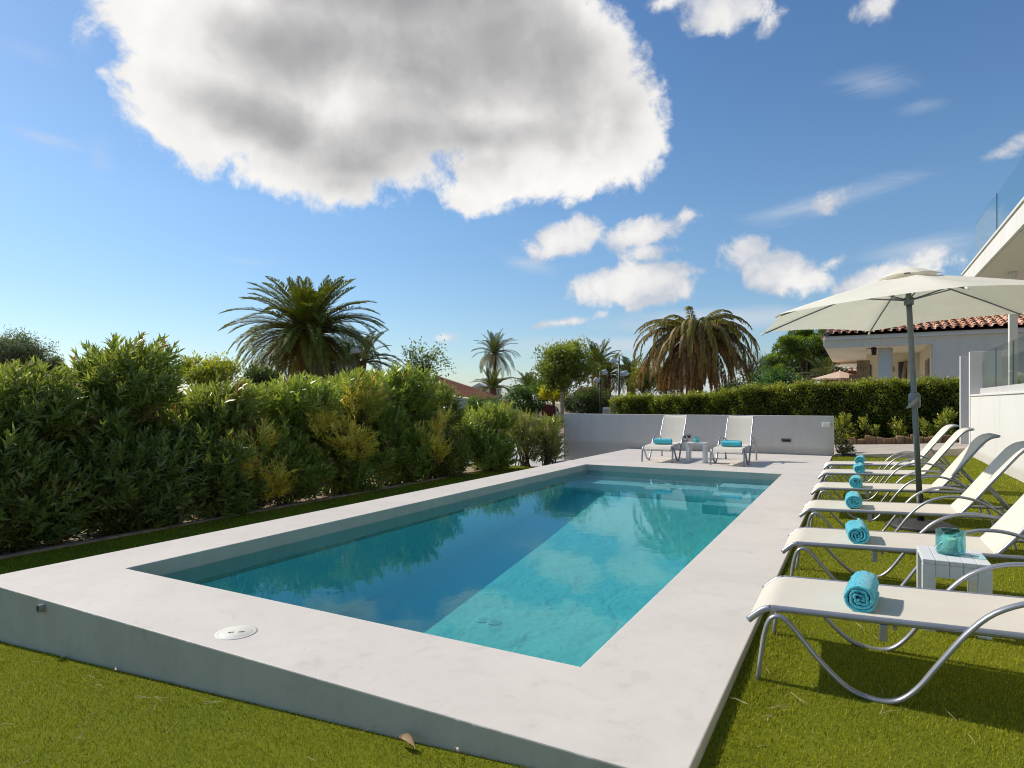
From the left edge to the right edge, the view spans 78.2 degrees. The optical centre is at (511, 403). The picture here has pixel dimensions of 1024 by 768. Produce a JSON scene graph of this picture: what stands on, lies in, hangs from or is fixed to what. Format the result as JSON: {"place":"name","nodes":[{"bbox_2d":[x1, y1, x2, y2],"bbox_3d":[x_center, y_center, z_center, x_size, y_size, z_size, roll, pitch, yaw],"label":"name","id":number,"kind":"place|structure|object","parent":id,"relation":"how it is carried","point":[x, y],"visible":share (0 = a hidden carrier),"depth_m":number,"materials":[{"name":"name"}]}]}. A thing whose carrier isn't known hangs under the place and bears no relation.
{"place":"outdoors","nodes":[
{"label":"outdoors","id":0,"kind":"place"},
{"bbox_2d":[0,449,831,767],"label":"pool deck","id":1,"kind":"structure","parent":0,"point":[650,683],"depth_m":3.72,"materials":[{"name":"white concrete"}]},
{"bbox_2d":[36,603,45,612],"bbox_3d":[-3.225,1.405,4.315,0.056,0.056,0.045,0,0,29],"label":"overflow pipe","id":2,"kind":"object","parent":1,"relation":"attached to","point":[40,608],"visible":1,"depth_m":4.30,"materials":[{"name":"black plastic"}]},
{"bbox_2d":[214,625,257,639],"bbox_3d":[-1.622,1.358,3.703,0.236,0.023,0.236,0,0,29],"label":"skimmer lid","id":3,"kind":"object","parent":1,"relation":"in","point":[236,632],"visible":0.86,"depth_m":3.70,"materials":[{"name":"beige plastic"}]},
{"bbox_2d":[199,478,768,666],"bbox_3d":[0.997,2.047,8.573,4.000,0.925,10.000,0,0,29],"label":"pool basin","id":4,"kind":"object","parent":1,"relation":"in","point":[580,572],"visible":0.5,"depth_m":8.28,"materials":[{"name":"teal liquid"}]},
{"bbox_2d":[475,617,501,624],"bbox_3d":[-0.259,2.392,6.924,0.326,0.012,0.170,0,0,29],"label":"pool drain","id":5,"kind":"object","parent":4,"relation":"on","point":[488,620],"visible":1,"depth_m":6.91,"materials":[{"name":"plastic"}]},
{"bbox_2d":[641,415,688,462],"bbox_3d":[3.728,0.822,15.145,0.738,1.058,1.895,0,0,28],"label":"sun lounger","id":6,"kind":"object","parent":1,"relation":"on","point":[673,427],"visible":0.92,"depth_m":15.55,"materials":[{"name":"grey paint"}]},
{"bbox_2d":[654,438,672,443],"bbox_3d":[3.563,0.901,14.824,0.432,0.147,0.149,0,0,26],"label":"rolled towel","id":7,"kind":"object","parent":6,"relation":"on","point":[662,441],"visible":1,"depth_m":14.78,"materials":[{"name":"fabric"}]},
{"bbox_2d":[686,442,707,462],"bbox_3d":[4.218,1.123,14.357,0.420,0.452,0.345,0,0,29],"label":"side table","id":8,"kind":"object","parent":1,"relation":"on","point":[688,451],"visible":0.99,"depth_m":14.32,"materials":[{"name":"white plastic"}]},
{"bbox_2d":[693,436,699,442],"bbox_3d":[4.199,0.829,14.345,0.142,0.135,0.142,0,0,29],"label":"candle holder","id":9,"kind":"object","parent":8,"relation":"on","point":[696,440],"visible":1,"depth_m":14.32,"materials":[{"name":"teal glass"}]},
{"bbox_2d":[710,415,756,466],"bbox_3d":[5.063,0.822,14.323,0.738,1.058,1.895,0,0,29],"label":"sun lounger","id":10,"kind":"object","parent":1,"relation":"on","point":[739,427],"visible":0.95,"depth_m":14.75,"materials":[{"name":"white fabric"}]},
{"bbox_2d":[721,440,741,446],"bbox_3d":[4.888,0.900,14.018,0.441,0.149,0.156,0,0,30],"label":"rolled towel","id":11,"kind":"object","parent":10,"relation":"on","point":[732,443],"visible":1,"depth_m":13.97,"materials":[{"name":"teal fabric"}]},
{"bbox_2d":[0,403,895,554],"bbox_3d":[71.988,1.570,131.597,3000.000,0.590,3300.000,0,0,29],"label":"ground","id":12,"kind":"structure","parent":0,"point":[273,504],"depth_m":11.27,"materials":[{"name":"soil"}]},
{"bbox_2d":[0,325,60,372],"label":"olive tree","id":13,"kind":"object","parent":12,"relation":"on","point":[22,348],"visible":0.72,"depth_m":25.56,"materials":[{"name":"green plant"}]},
{"bbox_2d":[0,355,106,553],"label":"oleander bush","id":14,"kind":"object","parent":12,"relation":"on","point":[39,487],"visible":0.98,"depth_m":7.76,"materials":[{"name":"green plant"}]},
{"bbox_2d":[45,353,64,374],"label":"olive tree","id":15,"kind":"object","parent":12,"relation":"on","point":[55,360],"visible":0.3,"depth_m":26.87,"materials":[{"name":"green plant"}]},
{"bbox_2d":[38,331,214,536],"bbox_3d":[-5.671,0.385,9.065,2.425,3.013,2.292,0,0,29],"label":"oleander bush","id":16,"kind":"object","parent":12,"relation":"on","point":[138,490],"visible":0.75,"depth_m":8.82,"materials":[{"name":"green plant"}]},
{"bbox_2d":[132,369,281,520],"bbox_3d":[-5.067,0.660,10.459,2.459,2.466,2.438,0,0,5],"label":"oleander bush","id":17,"kind":"object","parent":12,"relation":"on","point":[203,416],"visible":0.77,"depth_m":9.97,"materials":[{"name":"green plant"}]},
{"bbox_2d":[177,350,244,387],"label":"feathery shrub","id":18,"kind":"object","parent":12,"relation":"on","point":[204,373],"visible":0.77,"depth_m":21.62,"materials":[{"name":"green plant"}]},
{"bbox_2d":[0,469,487,558],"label":"kerb","id":19,"kind":"structure","parent":12,"relation":"on","point":[15,554],"depth_m":8.99,"materials":[{"name":"concrete"}]},
{"bbox_2d":[202,416,302,505],"bbox_3d":[-4.210,0.952,10.336,1.038,1.480,1.816,0,0,29],"label":"variegated oleander","id":20,"kind":"object","parent":12,"relation":"on","point":[279,485],"visible":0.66,"depth_m":10.45,"materials":[{"name":"green plant"}]},
{"bbox_2d":[241,361,280,390],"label":"dense shrub","id":21,"kind":"object","parent":12,"relation":"on","point":[256,373],"visible":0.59,"depth_m":24.70,"materials":[{"name":"green plant"}]},
{"bbox_2d":[226,370,345,505],"bbox_3d":[-4.325,0.631,11.610,2.466,2.519,2.649,0,0,1],"label":"oleander bush","id":22,"kind":"object","parent":12,"relation":"on","point":[301,394],"visible":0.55,"depth_m":11.28,"materials":[{"name":"green plant"}]},
{"bbox_2d":[218,275,389,380],"bbox_3d":[-10.008,-2.460,30.797,8.030,7.715,8.275,0,0,29],"label":"canary palm","id":23,"kind":"object","parent":12,"relation":"on","point":[299,337],"visible":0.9,"depth_m":29.75,"materials":[{"name":"green plant"}]},
{"bbox_2d":[305,355,360,380],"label":"bare shrub","id":24,"kind":"object","parent":12,"relation":"on","point":[338,367],"visible":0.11,"depth_m":19.92,"materials":[{"name":"brown plant"}]},
{"bbox_2d":[293,366,398,495],"bbox_3d":[-3.579,0.537,12.909,2.484,2.705,2.724,0,0,-12],"label":"oleander bush","id":25,"kind":"object","parent":12,"relation":"on","point":[348,478],"visible":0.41,"depth_m":12.52,"materials":[{"name":"green plant"}]},
{"bbox_2d":[305,373,391,468],"bbox_3d":[-3.101,0.308,12.185,1.010,1.964,2.384,0,0,29],"label":"variegated oleander","id":26,"kind":"object","parent":12,"relation":"on","point":[351,439],"visible":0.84,"depth_m":12.07,"materials":[{"name":"green plant"}]},
{"bbox_2d":[342,343,361,376],"bbox_3d":[-7.746,-0.745,30.000,1.182,4.190,0.178,0,0,0],"label":"street lamp","id":27,"kind":"object","parent":12,"relation":"on","point":[354,349],"visible":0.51,"depth_m":29.95,"materials":[{"name":"metal"}]},
{"bbox_2d":[332,330,404,372],"bbox_3d":[-8.577,-1.391,34.841,5.049,5.403,5.080,0,0,-32],"label":"palm","id":28,"kind":"object","parent":12,"relation":"on","point":[363,356],"visible":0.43,"depth_m":34.51,"materials":[{"name":"green plant"}]},
{"bbox_2d":[351,360,443,485],"bbox_3d":[-2.726,0.430,14.306,2.380,2.921,2.880,0,0,29],"label":"oleander bush","id":29,"kind":"object","parent":12,"relation":"on","point":[411,463],"visible":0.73,"depth_m":13.99,"materials":[{"name":"green plant"}]},
{"bbox_2d":[400,335,455,381],"bbox_3d":[-4.063,-0.974,30.027,3.132,4.627,2.382,0,0,29],"label":"airy tree","id":30,"kind":"object","parent":12,"relation":"on","point":[428,359],"visible":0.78,"depth_m":29.82,"materials":[{"name":"green plant"}]},
{"bbox_2d":[406,403,455,469],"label":"variegated oleander","id":31,"kind":"object","parent":12,"relation":"on","point":[435,447],"visible":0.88,"depth_m":14.31,"materials":[{"name":"green plant"}]},
{"bbox_2d":[403,380,474,478],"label":"oleander bush","id":32,"kind":"object","parent":12,"relation":"on","point":[456,460],"visible":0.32,"depth_m":15.14,"materials":[{"name":"green plant"}]},
{"bbox_2d":[434,376,500,418],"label":"orange roof house","id":33,"kind":"structure","parent":12,"relation":"on","point":[465,390],"depth_m":44.73,"materials":[{"name":"tile"}]},
{"bbox_2d":[462,391,507,417],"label":"dense shrub","id":34,"kind":"object","parent":12,"relation":"on","point":[472,401],"visible":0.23,"depth_m":32.59,"materials":[{"name":"green plant"}]},
{"bbox_2d":[472,383,502,399],"bbox_3d":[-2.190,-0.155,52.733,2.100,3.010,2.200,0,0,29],"label":"house","id":35,"kind":"structure","parent":12,"relation":"on","point":[478,385],"depth_m":51.95,"materials":[{"name":"paint"}]},
{"bbox_2d":[453,399,522,470],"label":"oleander bush","id":36,"kind":"object","parent":12,"relation":"on","point":[491,446],"visible":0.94,"depth_m":16.17,"materials":[{"name":"green plant"}]},
{"bbox_2d":[470,367,515,399],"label":"palm","id":37,"kind":"object","parent":12,"relation":"on","point":[492,384],"visible":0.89,"depth_m":47.62,"materials":[{"name":"green plant"}]},
{"bbox_2d":[472,328,519,377],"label":"date palm","id":38,"kind":"object","parent":12,"relation":"on","point":[494,346],"visible":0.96,"depth_m":57.59,"materials":[{"name":"green plant"}]},
{"bbox_2d":[495,379,552,421],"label":"dense shrub","id":39,"kind":"object","parent":12,"relation":"on","point":[519,395],"visible":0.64,"depth_m":37.45,"materials":[{"name":"green plant"}]},
{"bbox_2d":[511,370,542,408],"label":"palm","id":40,"kind":"object","parent":12,"relation":"on","point":[526,380],"visible":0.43,"depth_m":51.60,"materials":[{"name":"green plant"}]},
{"bbox_2d":[528,380,544,393],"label":"clipped shrub","id":41,"kind":"object","parent":12,"relation":"on","point":[531,384],"visible":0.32,"depth_m":42.86,"materials":[{"name":"green plant"}]},
{"bbox_2d":[536,384,567,415],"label":"golden shrub","id":42,"kind":"object","parent":12,"relation":"on","point":[554,396],"visible":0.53,"depth_m":36.75,"materials":[{"name":"yellow plant"}]},
{"bbox_2d":[530,334,603,425],"bbox_3d":[2.966,-1.240,34.901,4.312,5.159,3.662,0,0,29],"label":"round crowned tree","id":43,"kind":"object","parent":12,"relation":"on","point":[560,370],"visible":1,"depth_m":34.33,"materials":[{"name":"green plant"}]},
{"bbox_2d":[564,383,613,413],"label":"dense shrub","id":44,"kind":"object","parent":12,"relation":"on","point":[588,397],"visible":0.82,"depth_m":38.59,"materials":[{"name":"green plant"}]},
{"bbox_2d":[575,386,620,413],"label":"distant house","id":45,"kind":"structure","parent":12,"relation":"on","point":[591,389],"depth_m":61.37,"materials":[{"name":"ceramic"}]},
{"bbox_2d":[584,337,623,413],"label":"tall palm","id":46,"kind":"object","parent":12,"relation":"on","point":[593,348],"visible":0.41,"depth_m":45.57,"materials":[{"name":"green plant"}]},
{"bbox_2d":[603,407,610,413],"bbox_3d":[4.525,0.750,30.082,0.320,1.080,0.212,0,0,29],"label":"meter box","id":47,"kind":"object","parent":12,"relation":"on","point":[606,410],"visible":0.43,"depth_m":30.00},
{"bbox_2d":[603,409,608,413],"bbox_3d":[4.477,0.631,29.994,0.260,0.670,0.011,0,0,29],"label":"door","id":48,"kind":"structure","parent":47,"relation":"in","point":[605,411],"depth_m":29.99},
{"bbox_2d":[584,351,631,413],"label":"tall palm","id":49,"kind":"object","parent":12,"relation":"on","point":[606,381],"visible":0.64,"depth_m":41.61,"materials":[{"name":"green plant"}]},
{"bbox_2d":[609,356,628,395],"bbox_3d":[6.460,-0.762,38.000,1.244,4.103,0.178,0,0,0],"label":"street lamp","id":50,"kind":"object","parent":12,"relation":"on","point":[622,373],"visible":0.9,"depth_m":37.96,"materials":[{"name":"grey metal"}]},
{"bbox_2d":[624,360,659,395],"bbox_3d":[7.497,-0.602,36.077,2.409,3.885,1.878,0,0,29],"label":"leafy tree","id":51,"kind":"object","parent":12,"relation":"on","point":[648,386],"visible":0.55,"depth_m":35.81,"materials":[{"name":"green plant"}]},
{"bbox_2d":[654,364,676,394],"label":"leafy tree","id":52,"kind":"object","parent":12,"relation":"on","point":[661,391],"visible":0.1,"depth_m":39.83,"materials":[{"name":"green plant"}]},
{"bbox_2d":[632,306,759,399],"bbox_3d":[8.136,-1.408,27.956,5.576,5.448,5.587,0,0,3],"label":"dry palm","id":53,"kind":"object","parent":12,"relation":"on","point":[692,359],"visible":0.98,"depth_m":26.88,"materials":[{"name":"green plant"}]},
{"bbox_2d":[564,414,833,459],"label":"garden wall","id":54,"kind":"structure","parent":12,"relation":"on","point":[587,435],"depth_m":17.72,"materials":[{"name":"white paint"}]},
{"bbox_2d":[781,438,790,441],"bbox_3d":[7.234,0.985,16.600,0.250,0.100,0.022,0,0,29],"label":"step light","id":55,"kind":"object","parent":54,"relation":"attached to","point":[785,440],"visible":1,"depth_m":16.61,"materials":[{"name":"black plastic"}]},
{"bbox_2d":[822,422,829,426],"bbox_3d":[8.049,0.555,16.130,0.190,0.120,0.052,0,0,29],"label":"wall socket","id":56,"kind":"object","parent":54,"relation":"attached to","point":[825,424],"depth_m":16.11,"materials":[{"name":"white plastic"}]},
{"bbox_2d":[718,374,765,391],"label":"dense shrub","id":57,"kind":"object","parent":12,"relation":"on","point":[733,384],"visible":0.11,"depth_m":30.79,"materials":[{"name":"green plant"}]},
{"bbox_2d":[734,345,769,380],"bbox_3d":[14.398,-1.141,37.999,2.423,4.962,2.241,0,0,5],"label":"olive tree","id":58,"kind":"object","parent":12,"relation":"on","point":[754,365],"visible":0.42,"depth_m":37.72,"materials":[{"name":"green plant"}]},
{"bbox_2d":[742,365,810,391],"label":"dense shrub","id":59,"kind":"object","parent":12,"relation":"on","point":[772,377],"visible":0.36,"depth_m":32.63,"materials":[{"name":"green plant"}]},
{"bbox_2d":[758,329,845,381],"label":"pine tree","id":60,"kind":"object","parent":12,"relation":"on","point":[796,347],"visible":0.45,"depth_m":43.66,"materials":[{"name":"green plant"}]},
{"bbox_2d":[795,356,855,382],"bbox_3d":[17.905,-0.697,35.963,3.769,4.004,4.042,0,0,-1],"label":"palm","id":61,"kind":"object","parent":12,"relation":"on","point":[820,372],"visible":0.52,"depth_m":35.73,"materials":[{"name":"green plant"}]},
{"bbox_2d":[813,370,853,379],"bbox_3d":[17.717,-0.247,34.000,2.679,3.074,2.679,0,0,6],"label":"parasol","id":62,"kind":"object","parent":12,"relation":"on","point":[839,374],"visible":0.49,"depth_m":33.62,"materials":[{"name":"beige fabric"}]},
{"bbox_2d":[819,367,856,376],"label":"distant house","id":63,"kind":"structure","parent":12,"relation":"on","point":[848,369],"depth_m":48.04,"materials":[{"name":"ceramic"}]},
{"bbox_2d":[831,371,856,388],"bbox_3d":[19.681,-0.241,36.969,4.600,3.183,3.553,0,0,29],"label":"garden annex","id":64,"kind":"object","parent":12,"relation":"on","point":[852,372],"visible":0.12,"depth_m":35.71,"materials":[{"name":"ceramic"}]},
{"bbox_2d":[834,434,959,444],"bbox_3d":[11.296,1.148,19.299,4.689,0.535,0.258,0,0,29],"label":"stone edging","id":65,"kind":"object","parent":12,"relation":"on","point":[869,439],"visible":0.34,"depth_m":19.05,"materials":[{"name":"stone"}]},
{"bbox_2d":[820,313,1023,384],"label":"neighbour house","id":66,"kind":"structure","parent":12,"relation":"on","point":[941,347],"depth_m":23.55,"materials":[{"name":"paint"}]},
{"bbox_2d":[866,347,877,354],"bbox_3d":[14.494,-2.182,25.355,0.413,0.510,0.225,0,0,29],"label":"hanging lantern","id":67,"kind":"object","parent":66,"relation":"hanging from","point":[873,350],"visible":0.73,"depth_m":25.26,"materials":[{"name":"black plastic"}]},
{"bbox_2d":[898,362,906,379],"bbox_3d":[17.523,-1.309,28.227,0.324,1.079,0.047,0,0,29],"label":"window","id":68,"kind":"structure","parent":66,"relation":"in","point":[900,364],"depth_m":28.25,"materials":[{"name":"black glass"}]},
{"bbox_2d":[901,361,907,379],"bbox_3d":[17.412,-1.361,27.976,0.372,1.053,0.105,0,0,-19],"label":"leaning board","id":69,"kind":"object","parent":66,"relation":"on","point":[904,369],"visible":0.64,"depth_m":27.95,"materials":[{"name":"wood"}]},
{"bbox_2d":[925,359,928,378],"bbox_3d":[16.237,-0.625,24.629,0.021,2.150,1.600,0,0,29],"label":"window","id":70,"kind":"structure","parent":66,"relation":"in","point":[926,361],"depth_m":24.52,"materials":[{"name":"brown glass"}]},
{"bbox_2d":[960,193,1023,481],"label":"white villa","id":71,"kind":"object","parent":12,"relation":"on","point":[991,395],"visible":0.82,"depth_m":13.76,"materials":[{"name":"paint"}]},
{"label":"ground bed","id":72,"kind":"structure","parent":12,"relation":"on","visible":0},
{"bbox_2d":[608,374,1020,443],"bbox_3d":[9.521,0.269,21.761,12.743,2.361,1.504,0,0,29],"label":"clipped hedge","id":73,"kind":"object","parent":72,"relation":"on","point":[880,401],"visible":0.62,"depth_m":21.02,"materials":[{"name":"green plant"}]},
{"bbox_2d":[834,411,858,437],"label":"young shrub","id":74,"kind":"object","parent":72,"relation":"on","point":[841,425],"visible":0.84,"depth_m":20.11,"materials":[{"name":"green plant"}]},
{"bbox_2d":[841,430,864,442],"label":"ground cover plant","id":75,"kind":"object","parent":72,"relation":"on","point":[847,438],"visible":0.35,"depth_m":19.80,"materials":[{"name":"green plant"}]},
{"bbox_2d":[856,414,880,440],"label":"young shrub","id":76,"kind":"object","parent":72,"relation":"on","point":[870,431],"visible":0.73,"depth_m":19.74,"materials":[{"name":"green plant"}]},
{"bbox_2d":[888,417,910,436],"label":"young shrub","id":77,"kind":"object","parent":72,"relation":"on","point":[897,428],"visible":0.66,"depth_m":19.34,"materials":[{"name":"green plant"}]},
{"bbox_2d":[918,417,938,437],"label":"young shrub","id":78,"kind":"object","parent":72,"relation":"on","point":[930,431],"visible":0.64,"depth_m":18.99,"materials":[{"name":"green plant"}]},
{"bbox_2d":[932,406,957,434],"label":"young shrub","id":79,"kind":"object","parent":72,"relation":"on","point":[945,419],"visible":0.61,"depth_m":18.81,"materials":[{"name":"green plant"}]},
{"bbox_2d":[0,456,1023,767],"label":"lawn","id":80,"kind":"structure","parent":0,"point":[372,744],"depth_m":3.06,"materials":[{"name":"green plant"}]},
{"bbox_2d":[398,733,414,748],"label":"fallen leaf","id":81,"kind":"object","parent":80,"relation":"on","point":[407,737],"visible":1,"depth_m":2.75,"materials":[{"name":"plant"}]},
{"bbox_2d":[0,569,974,767],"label":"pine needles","id":82,"kind":"object","parent":80,"relation":"on","point":[372,727],"visible":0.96,"depth_m":2.96,"materials":[{"name":"plant"}]},
{"bbox_2d":[835,453,855,455],"bbox_3d":[8.443,1.302,15.943,0.461,0.055,0.100,0,0,29],"label":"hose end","id":83,"kind":"object","parent":80,"relation":"on","point":[845,454],"visible":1,"depth_m":15.91,"materials":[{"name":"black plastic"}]},
{"bbox_2d":[746,562,1023,704],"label":"sun lounger","id":84,"kind":"object","parent":80,"relation":"on","point":[965,614],"visible":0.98,"depth_m":3.16,"materials":[{"name":"grey paint"}]},
{"bbox_2d":[843,570,879,612],"bbox_3d":[1.798,0.965,3.233,0.149,0.147,0.366,0,0,34],"label":"rolled towel","id":85,"kind":"object","parent":84,"relation":"on","point":[861,593],"visible":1,"depth_m":3.11,"materials":[{"name":"teal fabric"}]},
{"bbox_2d":[823,424,958,490],"bbox_3d":[6.206,0.867,10.415,1.895,1.058,0.738,0,0,28],"label":"sun lounger","id":86,"kind":"object","parent":80,"relation":"on","point":[933,441],"visible":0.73,"depth_m":10.28,"materials":[{"name":"white fabric"}]},
{"bbox_2d":[855,455,865,463],"bbox_3d":[5.837,0.949,10.555,0.156,0.148,0.371,0,0,32],"label":"rolled towel","id":87,"kind":"object","parent":86,"relation":"on","point":[860,458],"visible":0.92,"depth_m":10.42,"materials":[{"name":"fabric"}]},
{"bbox_2d":[760,267,1023,533],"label":"parasol","id":88,"kind":"object","parent":80,"relation":"on","point":[909,297],"visible":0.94,"depth_m":7.17,"materials":[{"name":"beige fabric"}]},
{"bbox_2d":[817,427,974,500],"bbox_3d":[5.474,0.867,9.077,1.895,1.058,0.738,0,0,29],"label":"sun lounger","id":89,"kind":"object","parent":80,"relation":"on","point":[942,450],"visible":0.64,"depth_m":8.95,"materials":[{"name":"white fabric"}]},
{"bbox_2d":[853,462,864,472],"bbox_3d":[5.093,0.952,9.239,0.156,0.149,0.374,0,0,27],"label":"rolled towel","id":90,"kind":"object","parent":89,"relation":"on","point":[859,467],"visible":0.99,"depth_m":9.10,"materials":[{"name":"fabric"}]},
{"bbox_2d":[781,494,1023,585],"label":"sun lounger","id":91,"kind":"object","parent":80,"relation":"on","point":[1001,536],"visible":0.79,"depth_m":4.58,"materials":[{"name":"grey paint"}]},
{"bbox_2d":[845,518,869,543],"bbox_3d":[2.605,0.964,4.753,0.156,0.149,0.374,0,0,26],"label":"rolled towel","id":92,"kind":"object","parent":91,"relation":"on","point":[857,531],"visible":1,"depth_m":4.61,"materials":[{"name":"teal fabric"}]},
{"bbox_2d":[810,433,1000,525],"bbox_3d":[4.650,0.879,7.572,1.895,1.058,0.738,0,0,28],"label":"sun lounger","id":93,"kind":"object","parent":80,"relation":"on","point":[961,460],"visible":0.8,"depth_m":7.44,"materials":[{"name":"white fabric"}]},
{"bbox_2d":[849,475,862,487],"bbox_3d":[4.233,0.965,7.748,0.149,0.147,0.366,0,0,31],"label":"rolled towel","id":94,"kind":"object","parent":93,"relation":"on","point":[855,481],"visible":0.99,"depth_m":7.61,"materials":[{"name":"teal fabric"}]},
{"bbox_2d":[799,441,1023,550],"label":"sun lounger","id":95,"kind":"object","parent":80,"relation":"on","point":[1004,460],"visible":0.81,"depth_m":5.92,"materials":[{"name":"white fabric"}]},
{"bbox_2d":[845,491,862,508],"bbox_3d":[3.396,0.961,6.259,0.156,0.148,0.371,0,0,28],"label":"rolled towel","id":96,"kind":"object","parent":95,"relation":"on","point":[853,499],"visible":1,"depth_m":6.12,"materials":[{"name":"teal fabric"}]},
{"bbox_2d":[917,545,992,639],"bbox_3d":[2.752,1.174,3.937,0.345,0.452,0.420,0,0,29],"label":"side table","id":97,"kind":"object","parent":80,"relation":"on","point":[929,571],"visible":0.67,"depth_m":3.81,"materials":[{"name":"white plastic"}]},
{"bbox_2d":[935,527,965,555],"bbox_3d":[2.760,0.873,3.962,0.158,0.150,0.158,0,0,29],"label":"candle holder","id":98,"kind":"object","parent":97,"relation":"on","point":[950,546],"visible":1,"depth_m":3.92,"materials":[{"name":"teal glass"}]},
{"bbox_2d":[0,0,1023,403],"label":"sky","id":99,"kind":"structure","parent":0,"point":[540,172],"materials":[{"name":"blue"}]},
{"bbox_2d":[469,438,569,466],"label":"pavement","id":100,"kind":"structure","parent":0,"point":[538,464],"depth_m":19.33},
{"bbox_2d":[500,407,551,466],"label":"young shrub","id":101,"kind":"object","parent":100,"relation":"on","point":[524,448],"visible":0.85,"depth_m":17.59,"materials":[{"name":"green plant"}]},
{"bbox_2d":[526,413,570,465],"bbox_3d":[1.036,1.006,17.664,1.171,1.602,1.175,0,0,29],"label":"young shrub","id":102,"kind":"object","parent":100,"relation":"on","point":[549,428],"visible":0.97,"depth_m":17.60,"materials":[{"name":"green plant"}]},
{"bbox_2d":[612,353,651,394],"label":"leafy tree","id":103,"kind":"object","parent":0,"point":[625,359],"visible":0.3,"depth_m":43.52,"materials":[{"name":"green plant"}]},
{"bbox_2d":[834,443,968,458],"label":"path","id":104,"kind":"structure","parent":0,"point":[885,450],"depth_m":16.65,"materials":[{"name":"concrete"}]},
{"bbox_2d":[834,431,856,452],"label":"privet shrub","id":105,"kind":"object","parent":104,"relation":"on","point":[837,440],"visible":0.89,"depth_m":16.56,"materials":[{"name":"green plant"}]},
{"label":"road","id":106,"kind":"structure","parent":0,"visible":0},
{"bbox_2d":[542,405,558,417],"bbox_3d":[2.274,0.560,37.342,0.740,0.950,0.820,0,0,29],"label":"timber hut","id":107,"kind":"object","parent":106,"relation":"on","point":[548,410],"visible":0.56,"depth_m":36.98,"materials":[{"name":"wood"}]},
{"bbox_2d":[593,369,607,413],"bbox_3d":[5.062,-0.324,36.000,0.851,3.228,0.178,0,0,0],"label":"street lamp","id":108,"kind":"object","parent":106,"relation":"on","point":[597,380],"visible":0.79,"depth_m":35.95,"materials":[{"name":"metal"}]}
]}

